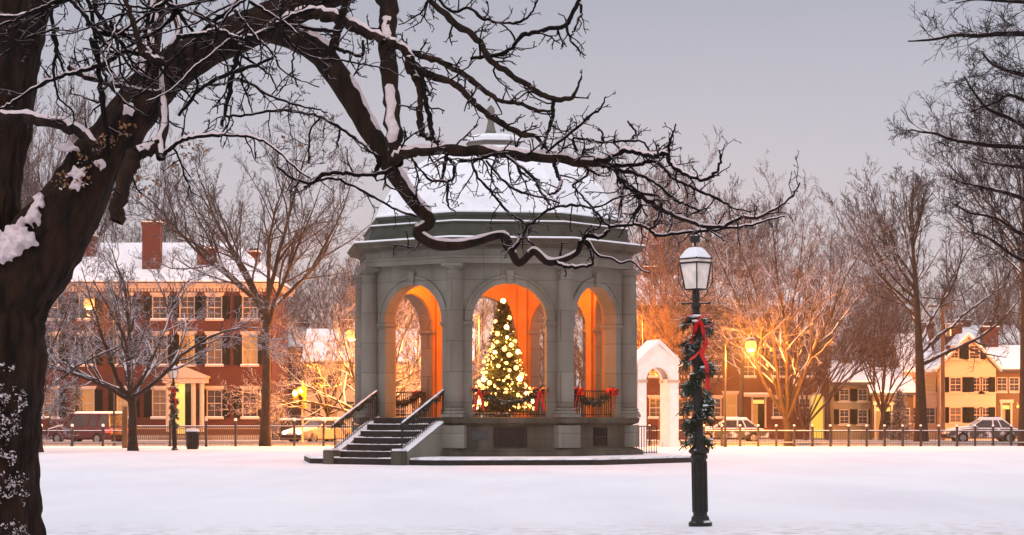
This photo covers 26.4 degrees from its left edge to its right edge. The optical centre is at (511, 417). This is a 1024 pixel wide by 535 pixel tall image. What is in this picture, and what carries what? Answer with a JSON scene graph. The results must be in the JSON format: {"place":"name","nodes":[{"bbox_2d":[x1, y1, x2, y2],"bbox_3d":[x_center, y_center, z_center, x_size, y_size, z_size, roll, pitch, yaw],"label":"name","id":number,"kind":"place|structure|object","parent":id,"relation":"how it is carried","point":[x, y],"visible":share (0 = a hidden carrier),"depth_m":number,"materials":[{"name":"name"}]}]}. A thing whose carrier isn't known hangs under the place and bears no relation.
{"place":"outdoors","nodes":[
{"label":"outdoors","id":0,"kind":"place"},
{"bbox_2d":[41,219,294,439],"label":"brick house","id":1,"kind":"structure","parent":0,"point":[201,387],"depth_m":140.00,"materials":[{"name":"red brick"}]},
{"bbox_2d":[41,386,65,418],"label":"window","id":2,"kind":"structure","parent":1,"relation":"in","point":[48,401],"depth_m":140.06,"materials":[{"name":"grey"}]},
{"bbox_2d":[71,386,101,415],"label":"window","id":3,"kind":"structure","parent":1,"relation":"in","point":[92,397],"depth_m":140.03,"materials":[{"name":"white"}]},
{"bbox_2d":[71,331,101,366],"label":"window","id":4,"kind":"structure","parent":1,"relation":"in","point":[73,338],"depth_m":139.96,"materials":[{"name":"white glass"}]},
{"bbox_2d":[71,292,101,320],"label":"window","id":5,"kind":"structure","parent":1,"relation":"in","point":[76,300],"depth_m":139.96,"materials":[{"name":"white glass"}]},
{"bbox_2d":[108,386,139,417],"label":"window","id":6,"kind":"structure","parent":1,"relation":"in","point":[110,394],"depth_m":139.96,"materials":[{"name":"white"}]},
{"bbox_2d":[144,386,172,418],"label":"window","id":7,"kind":"structure","parent":1,"relation":"in","point":[159,392],"depth_m":140.06,"materials":[{"name":"grey"}]},
{"bbox_2d":[144,331,173,366],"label":"window","id":8,"kind":"structure","parent":1,"relation":"in","point":[168,351],"depth_m":139.96,"materials":[{"name":"white glass"}]},
{"bbox_2d":[144,292,174,320],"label":"window","id":9,"kind":"structure","parent":1,"relation":"in","point":[156,296],"depth_m":140.03,"materials":[{"name":"clear glass"}]},
{"bbox_2d":[175,384,184,433],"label":"door","id":10,"kind":"structure","parent":1,"relation":"in","point":[181,396],"depth_m":140.17,"materials":[{"name":"yellow"}]},
{"bbox_2d":[171,331,202,366],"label":"window","id":11,"kind":"structure","parent":1,"relation":"in","point":[177,339],"depth_m":139.96,"materials":[{"name":"white glass"}]},
{"bbox_2d":[171,292,202,320],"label":"window","id":12,"kind":"structure","parent":1,"relation":"in","point":[190,300],"depth_m":140.03,"materials":[{"name":"clear glass"}]},
{"bbox_2d":[185,392,190,432],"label":"door leaf","id":13,"kind":"structure","parent":1,"relation":"in","point":[187,394],"depth_m":140.10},
{"bbox_2d":[198,386,229,418],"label":"window","id":14,"kind":"structure","parent":1,"relation":"in","point":[214,398],"depth_m":140.03,"materials":[{"name":"clear glass"}]},
{"bbox_2d":[198,331,229,366],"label":"window","id":15,"kind":"structure","parent":1,"relation":"in","point":[216,354],"depth_m":139.96,"materials":[{"name":"grey"}]},
{"bbox_2d":[198,292,229,320],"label":"window","id":16,"kind":"structure","parent":1,"relation":"in","point":[216,307],"depth_m":139.96,"materials":[{"name":"clear glass"}]},
{"bbox_2d":[234,386,261,418],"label":"window","id":17,"kind":"structure","parent":1,"relation":"in","point":[253,416],"depth_m":139.96,"materials":[{"name":"clear glass"}]},
{"bbox_2d":[234,331,261,366],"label":"window","id":18,"kind":"structure","parent":1,"relation":"in","point":[254,357],"depth_m":139.96,"materials":[{"name":"white"}]},
{"bbox_2d":[234,292,265,320],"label":"window","id":19,"kind":"structure","parent":1,"relation":"in","point":[238,301],"depth_m":139.96,"materials":[{"name":"clear glass"}]},
{"bbox_2d":[301,317,476,425],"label":"clapboard house","id":20,"kind":"structure","parent":0,"point":[320,345],"depth_m":158.06,"materials":[{"name":"cream painted wood clapboard"},{"name":"snow"},{"name":"dark glass"}]},
{"bbox_2d":[22,0,1023,416],"label":"sky","id":21,"kind":"structure","parent":0,"point":[821,80],"materials":[{"name":"grey"}]},
{"bbox_2d":[39,439,1023,534],"bbox_3d":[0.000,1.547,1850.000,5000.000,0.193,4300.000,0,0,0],"label":"ground","id":22,"kind":"structure","parent":0,"point":[752,490],"depth_m":44.74,"materials":[{"name":"snow"}]},
{"bbox_2d":[21,38,122,235],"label":"bare tree","id":23,"kind":"object","parent":22,"relation":"on","point":[36,185],"visible":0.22,"depth_m":169.45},
{"bbox_2d":[64,384,85,439],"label":"shrub","id":24,"kind":"object","parent":22,"relation":"on","point":[76,405],"visible":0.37,"depth_m":137.40,"materials":[{"name":"brown plant"}]},
{"bbox_2d":[42,424,121,445],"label":"iron fence","id":25,"kind":"object","parent":22,"relation":"on","point":[102,431],"visible":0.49,"depth_m":115.48,"materials":[{"name":"grey metal"}]},
{"bbox_2d":[20,59,166,241],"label":"bare tree","id":26,"kind":"object","parent":22,"relation":"on","point":[82,122],"visible":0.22,"depth_m":161.46,"materials":[{"name":"plant"}]},
{"bbox_2d":[84,295,115,445],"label":"street lamp","id":27,"kind":"object","parent":22,"relation":"on","point":[87,306],"visible":0.43,"depth_m":118.30,"materials":[{"name":"black metal"}]},
{"bbox_2d":[39,278,164,451],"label":"crab apple tree","id":28,"kind":"object","parent":22,"relation":"on","point":[66,355],"visible":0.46,"depth_m":94.56,"materials":[{"name":"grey plant"}]},
{"bbox_2d":[118,396,127,447],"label":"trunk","id":29,"kind":"object","parent":22,"relation":"on","point":[124,426],"visible":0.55,"depth_m":108.90,"materials":[{"name":"brown plant"}]},
{"bbox_2d":[25,106,261,245],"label":"bare tree","id":30,"kind":"object","parent":22,"relation":"on","point":[165,207],"visible":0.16,"depth_m":187.71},
{"bbox_2d":[42,207,301,450],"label":"crab apple tree","id":31,"kind":"object","parent":22,"relation":"on","point":[129,395],"visible":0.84,"depth_m":99.82,"materials":[{"name":"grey plant"}]},
{"bbox_2d":[137,418,207,446],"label":"iron fence","id":32,"kind":"object","parent":22,"relation":"on","point":[205,442],"visible":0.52,"depth_m":115.48,"materials":[{"name":"grey metal"}]},
{"bbox_2d":[168,362,178,449],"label":"street lamp","id":33,"kind":"object","parent":22,"relation":"on","point":[173,375],"visible":0.76,"depth_m":102.93,"materials":[{"name":"metal"}]},
{"bbox_2d":[166,386,179,427],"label":"garland","id":34,"kind":"object","parent":33,"relation":"attached to","point":[176,402],"visible":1,"depth_m":102.91},
{"bbox_2d":[185,428,199,448],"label":"litter bin","id":35,"kind":"object","parent":22,"relation":"on","point":[192,437],"visible":1,"depth_m":105.74,"materials":[{"name":"metal"}]},
{"bbox_2d":[137,425,271,439],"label":"picket fence","id":36,"kind":"object","parent":22,"relation":"on","point":[200,428],"visible":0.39,"depth_m":135.99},
{"bbox_2d":[97,104,375,445],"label":"elm tree","id":37,"kind":"object","parent":22,"relation":"on","point":[267,320],"visible":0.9,"depth_m":113.28,"materials":[{"name":"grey plant"}]},
{"bbox_2d":[178,210,339,335],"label":"bare tree","id":38,"kind":"object","parent":22,"relation":"on","point":[302,291],"visible":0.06,"depth_m":172.90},
{"bbox_2d":[270,403,285,439],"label":"shrub","id":39,"kind":"object","parent":22,"relation":"on","point":[274,429],"visible":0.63,"depth_m":135.76,"materials":[{"name":"brown plant"}]},
{"bbox_2d":[207,418,352,446],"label":"iron fence","id":40,"kind":"object","parent":22,"relation":"on","point":[235,426],"visible":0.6,"depth_m":115.48,"materials":[{"name":"grey metal"}]},
{"bbox_2d":[288,320,311,417],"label":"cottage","id":41,"kind":"structure","parent":22,"relation":"on","point":[294,411],"depth_m":172.00,"materials":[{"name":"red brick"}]},
{"bbox_2d":[281,418,321,439],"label":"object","id":42,"kind":"structure","parent":22,"relation":"on","point":[305,420],"depth_m":133.85,"materials":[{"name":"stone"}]},
{"bbox_2d":[270,260,357,328],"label":"bare tree","id":43,"kind":"object","parent":22,"relation":"on","point":[328,290],"visible":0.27,"depth_m":178.93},
{"bbox_2d":[270,229,358,343],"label":"bare tree","id":44,"kind":"object","parent":22,"relation":"on","point":[312,301],"visible":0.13,"depth_m":172.75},
{"bbox_2d":[217,311,414,417],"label":"street tree","id":45,"kind":"object","parent":22,"relation":"on","point":[310,374],"visible":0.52,"depth_m":126.90,"materials":[{"name":"brown plant"}]},
{"bbox_2d":[210,287,485,435],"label":"crab apple tree","id":46,"kind":"object","parent":22,"relation":"on","point":[408,380],"visible":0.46,"depth_m":120.19,"materials":[{"name":"brown plant"}]},
{"bbox_2d":[291,258,416,330],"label":"bare tree","id":47,"kind":"object","parent":22,"relation":"on","point":[299,301],"visible":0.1,"depth_m":168.37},
{"bbox_2d":[0,0,800,534],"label":"great tree","id":48,"kind":"object","parent":22,"relation":"on","point":[46,234],"visible":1,"depth_m":13.43,"materials":[{"name":"brown plant"}]},
{"bbox_2d":[330,257,511,413],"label":"bare tree","id":49,"kind":"object","parent":22,"relation":"on","point":[397,328],"visible":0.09,"depth_m":143.40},
{"bbox_2d":[349,273,496,352],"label":"bare tree","id":50,"kind":"object","parent":22,"relation":"on","point":[473,313],"visible":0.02,"depth_m":182.08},
{"bbox_2d":[400,298,499,416],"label":"bare tree","id":51,"kind":"object","parent":22,"relation":"on","point":[483,318],"visible":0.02,"depth_m":173.85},
{"bbox_2d":[304,105,691,465],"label":"bandstand","id":52,"kind":"structure","parent":22,"relation":"on","point":[443,292],"depth_m":73.33,"materials":[{"name":"stone"}]},
{"bbox_2d":[473,298,536,416],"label":"christmas tree","id":53,"kind":"object","parent":52,"relation":"on","point":[501,359],"visible":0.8,"depth_m":76.16,"materials":[{"name":"green plant"}]},
{"bbox_2d":[470,385,548,410],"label":"garland","id":54,"kind":"object","parent":52,"relation":"attached to","point":[499,401],"visible":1,"depth_m":72.70},
{"bbox_2d":[574,386,618,410],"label":"garland","id":55,"kind":"object","parent":52,"relation":"attached to","point":[588,401],"visible":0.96,"depth_m":74.36},
{"bbox_2d":[636,426,656,452],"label":"iron railing","id":56,"kind":"object","parent":52,"relation":"on","point":[649,439],"visible":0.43,"depth_m":78.74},
{"bbox_2d":[540,226,711,381],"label":"bare tree","id":57,"kind":"object","parent":22,"relation":"on","point":[576,365],"visible":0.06,"depth_m":157.29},
{"bbox_2d":[556,126,746,316],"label":"bare tree","id":58,"kind":"object","parent":22,"relation":"on","point":[672,238],"visible":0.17,"depth_m":177.30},
{"bbox_2d":[633,339,682,446],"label":"memorial arch","id":59,"kind":"structure","parent":22,"relation":"on","point":[660,357],"depth_m":111.65,"materials":[{"name":"white marble"},{"name":"snow"}]},
{"bbox_2d":[575,215,754,439],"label":"bare tree","id":60,"kind":"object","parent":22,"relation":"on","point":[656,255],"visible":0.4,"depth_m":141.00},
{"bbox_2d":[633,180,744,274],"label":"bare tree","id":61,"kind":"object","parent":22,"relation":"on","point":[702,205],"visible":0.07,"depth_m":188.38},
{"bbox_2d":[678,235,712,526],"bbox_3d":[2.660,-0.528,31.400,0.397,4.183,0.396,0,0,-45],"label":"street lamp","id":62,"kind":"object","parent":22,"relation":"on","point":[694,263],"visible":0.99,"depth_m":31.33,"materials":[{"name":"metal"}]},
{"bbox_2d":[674,314,721,454],"bbox_3d":[2.667,-0.477,31.413,0.716,2.017,0.676,-1,0,0],"label":"garland","id":63,"kind":"object","parent":62,"relation":"attached to","point":[704,373],"visible":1,"depth_m":31.30},
{"bbox_2d":[637,280,758,439],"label":"bare tree","id":64,"kind":"object","parent":22,"relation":"on","point":[668,328],"visible":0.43,"depth_m":135.85,"materials":[{"name":"plant"}]},
{"bbox_2d":[473,325,936,416],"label":"woodland","id":65,"kind":"object","parent":22,"relation":"on","point":[475,383],"depth_m":226.20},
{"bbox_2d":[579,264,833,439],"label":"brick house","id":66,"kind":"structure","parent":22,"relation":"on","point":[761,410],"depth_m":152.00,"materials":[{"name":"red brick"}]},
{"bbox_2d":[647,395,659,418],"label":"window","id":67,"kind":"structure","parent":66,"relation":"in","point":[654,400],"depth_m":152.11,"materials":[{"name":"clear glass"}]},
{"bbox_2d":[708,395,723,418],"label":"window","id":68,"kind":"structure","parent":66,"relation":"in","point":[718,414],"depth_m":152.04,"materials":[{"name":"clear glass"}]},
{"bbox_2d":[722,391,738,418],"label":"window","id":69,"kind":"structure","parent":66,"relation":"in","point":[731,396],"depth_m":152.11,"materials":[{"name":"white"}]},
{"bbox_2d":[740,354,756,377],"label":"window","id":70,"kind":"structure","parent":66,"relation":"in","point":[747,374],"depth_m":152.11,"materials":[{"name":"clear glass"}]},
{"bbox_2d":[633,162,785,274],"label":"bare tree","id":71,"kind":"object","parent":22,"relation":"on","point":[761,228],"visible":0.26,"depth_m":177.86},
{"bbox_2d":[633,218,794,426],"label":"bare tree","id":72,"kind":"object","parent":22,"relation":"on","point":[726,336],"visible":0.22,"depth_m":145.30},
{"bbox_2d":[632,232,802,439],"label":"bare tree","id":73,"kind":"object","parent":22,"relation":"on","point":[741,393],"visible":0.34,"depth_m":140.80,"materials":[{"name":"plant"}]},
{"bbox_2d":[647,425,813,446],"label":"iron fence","id":74,"kind":"object","parent":22,"relation":"on","point":[793,431],"visible":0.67,"depth_m":115.48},
{"bbox_2d":[723,337,756,446],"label":"street lamp","id":75,"kind":"object","parent":22,"relation":"on","point":[750,345],"visible":0.97,"depth_m":113.79,"materials":[{"name":"black metal"}]},
{"bbox_2d":[660,148,915,445],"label":"maple tree","id":76,"kind":"object","parent":22,"relation":"on","point":[786,407],"visible":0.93,"depth_m":116.14,"materials":[{"name":"brown plant"}]},
{"bbox_2d":[725,183,903,306],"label":"bare tree","id":77,"kind":"object","parent":22,"relation":"on","point":[824,250],"visible":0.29,"depth_m":181.50,"materials":[{"name":"plant"}]},
{"bbox_2d":[719,227,937,439],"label":"bare tree","id":78,"kind":"object","parent":22,"relation":"on","point":[805,421],"visible":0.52,"depth_m":137.06,"materials":[{"name":"plant"}]},
{"bbox_2d":[736,222,928,365],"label":"bare tree","id":79,"kind":"object","parent":22,"relation":"on","point":[861,301],"visible":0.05,"depth_m":182.07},
{"bbox_2d":[828,356,875,439],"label":"cottage","id":80,"kind":"structure","parent":22,"relation":"on","point":[850,403],"depth_m":150.00,"materials":[{"name":"yellow wood"}]},
{"bbox_2d":[834,409,854,425],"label":"window","id":81,"kind":"structure","parent":80,"relation":"in","point":[841,416],"depth_m":149.94,"materials":[{"name":"clear glass"}]},
{"bbox_2d":[834,389,854,402],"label":"window","id":82,"kind":"structure","parent":80,"relation":"in","point":[842,396],"depth_m":149.94,"materials":[{"name":"clear glass"}]},
{"bbox_2d":[853,409,869,425],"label":"window","id":83,"kind":"structure","parent":80,"relation":"in","point":[863,414],"depth_m":150.05,"materials":[{"name":"clear glass"}]},
{"bbox_2d":[854,389,869,402],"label":"window","id":84,"kind":"structure","parent":80,"relation":"in","point":[863,394],"depth_m":150.05,"materials":[{"name":"clear glass"}]},
{"bbox_2d":[787,253,955,439],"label":"bare tree","id":85,"kind":"object","parent":22,"relation":"on","point":[828,418],"visible":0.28,"depth_m":141.23,"materials":[{"name":"plant"}]},
{"bbox_2d":[831,250,939,366],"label":"bare tree","id":86,"kind":"object","parent":22,"relation":"on","point":[882,308],"visible":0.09,"depth_m":189.00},
{"bbox_2d":[866,367,915,439],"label":"cottage","id":87,"kind":"structure","parent":22,"relation":"on","point":[909,388],"depth_m":149.13,"materials":[{"name":"painted wood siding"},{"name":"snow"},{"name":"dark glass"}]},
{"bbox_2d":[806,265,987,439],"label":"bare tree","id":88,"kind":"object","parent":22,"relation":"on","point":[883,406],"visible":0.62,"depth_m":139.16,"materials":[{"name":"plant"}]},
{"bbox_2d":[886,387,913,439],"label":"conifer tree","id":89,"kind":"object","parent":22,"relation":"on","point":[900,417],"visible":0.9,"depth_m":144.86,"materials":[{"name":"brown plant"}]},
{"bbox_2d":[811,155,1021,441],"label":"elm tree","id":90,"kind":"object","parent":22,"relation":"on","point":[920,396],"visible":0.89,"depth_m":126.50,"materials":[{"name":"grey plant"}]},
{"bbox_2d":[811,425,1023,446],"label":"iron fence","id":91,"kind":"object","parent":22,"relation":"on","point":[902,431],"visible":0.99,"depth_m":115.48,"materials":[{"name":"metal"}]},
{"bbox_2d":[928,294,956,439],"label":"utility pole","id":92,"kind":"object","parent":22,"relation":"on","point":[942,406],"visible":0.8,"depth_m":135.90,"materials":[{"name":"brown wood"}]},
{"bbox_2d":[884,0,1023,286],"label":"overhanging tree","id":93,"kind":"object","parent":22,"relation":"on","point":[996,98],"visible":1,"depth_m":40.48,"materials":[{"name":"brown plant"}]},
{"bbox_2d":[893,80,1023,445],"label":"elm tree","id":94,"kind":"object","parent":22,"relation":"on","point":[1021,390],"visible":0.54,"depth_m":118.62,"materials":[{"name":"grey plant"}]},
{"bbox_2d":[918,262,1020,332],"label":"bare tree","id":95,"kind":"object","parent":22,"relation":"on","point":[944,283],"visible":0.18,"depth_m":196.69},
{"bbox_2d":[934,317,1019,344],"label":"clapboard house","id":96,"kind":"structure","parent":22,"relation":"on","point":[971,331],"depth_m":180.97,"materials":[{"name":"wood"}]},
{"bbox_2d":[936,239,1020,330],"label":"bare tree","id":97,"kind":"object","parent":22,"relation":"on","point":[1009,292],"visible":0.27,"depth_m":185.30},
{"bbox_2d":[948,207,1021,344],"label":"bare tree","id":98,"kind":"object","parent":22,"relation":"on","point":[1001,309],"visible":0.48,"depth_m":175.47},
{"bbox_2d":[887,320,1001,439],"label":"clapboard house","id":99,"kind":"structure","parent":0,"point":[970,397],"depth_m":150.00,"materials":[{"name":"cream painted clapboard"},{"name":"snow"},{"name":"dark glass"}]},
{"bbox_2d":[925,377,936,393],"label":"window","id":100,"kind":"structure","parent":99,"relation":"in","point":[930,382],"depth_m":151.26,"materials":[{"name":"white"}]},
{"bbox_2d":[927,407,936,425],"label":"window","id":101,"kind":"structure","parent":99,"relation":"in","point":[931,411],"depth_m":151.26,"materials":[{"name":"clear glass"}]},
{"bbox_2d":[945,377,967,393],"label":"window","id":102,"kind":"structure","parent":99,"relation":"in","point":[958,385],"depth_m":149.94,"materials":[{"name":"clear glass"}]},
{"bbox_2d":[945,407,967,424],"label":"window","id":103,"kind":"structure","parent":99,"relation":"in","point":[958,415],"depth_m":149.99,"materials":[{"name":"grey"}]},
{"bbox_2d":[964,345,985,360],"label":"window","id":104,"kind":"structure","parent":99,"relation":"in","point":[968,354],"depth_m":149.86,"materials":[{"name":"clear glass"}]},
{"bbox_2d":[979,324,1019,439],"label":"clapboard house","id":105,"kind":"structure","parent":0,"point":[1007,390],"depth_m":151.12,"materials":[{"name":"painted clapboard"},{"name":"snow"},{"name":"dark glass"}]},
{"bbox_2d":[996,377,1008,392],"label":"window","id":106,"kind":"structure","parent":105,"relation":"in","point":[1001,387],"depth_m":151.11,"materials":[{"name":"clear glass"}]},
{"bbox_2d":[1009,377,1019,392],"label":"window","id":107,"kind":"structure","parent":105,"relation":"in","point":[1014,382],"depth_m":151.11,"materials":[{"name":"clear glass"}]},
{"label":"street","id":108,"kind":"structure","parent":0,"visible":0},
{"bbox_2d":[44,411,121,441],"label":"parked car","id":109,"kind":"object","parent":108,"relation":"on","point":[87,420],"visible":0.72,"depth_m":121.94,"materials":[{"name":"red paint"}]},
{"bbox_2d":[293,380,305,441],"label":"street lamp","id":110,"kind":"object","parent":108,"relation":"on","point":[299,393],"visible":0.98,"depth_m":120.93,"materials":[{"name":"brown"}]},
{"bbox_2d":[281,417,350,441],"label":"parked car","id":111,"kind":"object","parent":108,"relation":"on","point":[312,434],"visible":0.61,"depth_m":123.18,"materials":[{"name":"paint"}]},
{"bbox_2d":[43,440,1016,445],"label":"kerb","id":112,"kind":"structure","parent":108,"relation":"on","point":[717,444],"depth_m":118.90,"materials":[{"name":"stone"}]},
{"bbox_2d":[689,417,769,441],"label":"parked car","id":113,"kind":"object","parent":108,"relation":"on","point":[734,423],"visible":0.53,"depth_m":127.13,"materials":[{"name":"paint"}]},
{"bbox_2d":[941,417,1017,441],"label":"parked car","id":114,"kind":"object","parent":108,"relation":"on","point":[987,423],"visible":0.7,"depth_m":127.17,"materials":[{"name":"paint"}]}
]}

